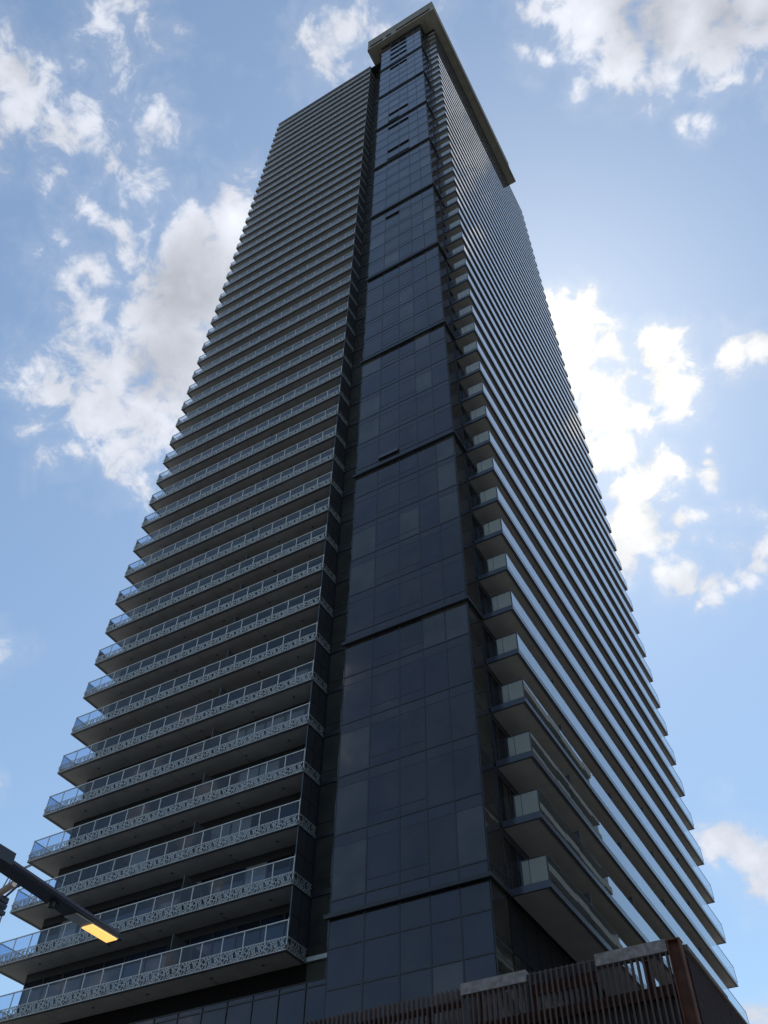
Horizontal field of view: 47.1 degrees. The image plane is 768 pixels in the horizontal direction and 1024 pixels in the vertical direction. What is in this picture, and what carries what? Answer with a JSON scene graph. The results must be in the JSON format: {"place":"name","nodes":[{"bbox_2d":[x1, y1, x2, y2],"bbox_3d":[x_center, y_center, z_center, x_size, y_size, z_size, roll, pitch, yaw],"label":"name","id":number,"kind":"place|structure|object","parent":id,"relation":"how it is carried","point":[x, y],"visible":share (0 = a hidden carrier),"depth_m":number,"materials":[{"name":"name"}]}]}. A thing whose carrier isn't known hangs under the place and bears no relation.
{"place":"outdoors","nodes":[
{"label":"outdoors","id":0,"kind":"place"},
{"bbox_2d":[0,0,767,1023],"label":"sky","id":1,"kind":"structure","parent":0,"point":[137,136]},
{"label":"road","id":2,"kind":"structure","parent":0,"visible":0},
{"bbox_2d":[0,844,122,942],"bbox_3d":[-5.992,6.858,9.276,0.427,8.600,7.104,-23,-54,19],"label":"street lamp","id":3,"kind":"object","parent":2,"relation":"on","point":[50,895],"visible":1,"depth_m":13.22,"materials":[{"name":"black metal"}]},
{"label":"ground","id":4,"kind":"structure","parent":0,"visible":0},
{"bbox_2d":[0,864,30,921],"bbox_3d":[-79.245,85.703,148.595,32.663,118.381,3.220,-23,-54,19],"label":"tower crane","id":5,"kind":"object","parent":4,"relation":"on","point":[4,889],"visible":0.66,"depth_m":158.18,"materials":[{"name":"grey metal"}]},
{"bbox_2d":[0,1,748,1023],"bbox_3d":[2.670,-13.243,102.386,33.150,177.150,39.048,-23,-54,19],"label":"residential tower","id":6,"kind":"structure","parent":4,"relation":"on","point":[376,705],"depth_m":54.34,"materials":[{"name":"black glass"}]},
{"bbox_2d":[297,937,747,1023],"bbox_3d":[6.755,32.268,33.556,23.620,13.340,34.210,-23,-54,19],"label":"parking podium","id":7,"kind":"object","parent":4,"relation":"on","point":[694,993],"visible":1,"depth_m":25.81,"materials":[{"name":"brown metal"}]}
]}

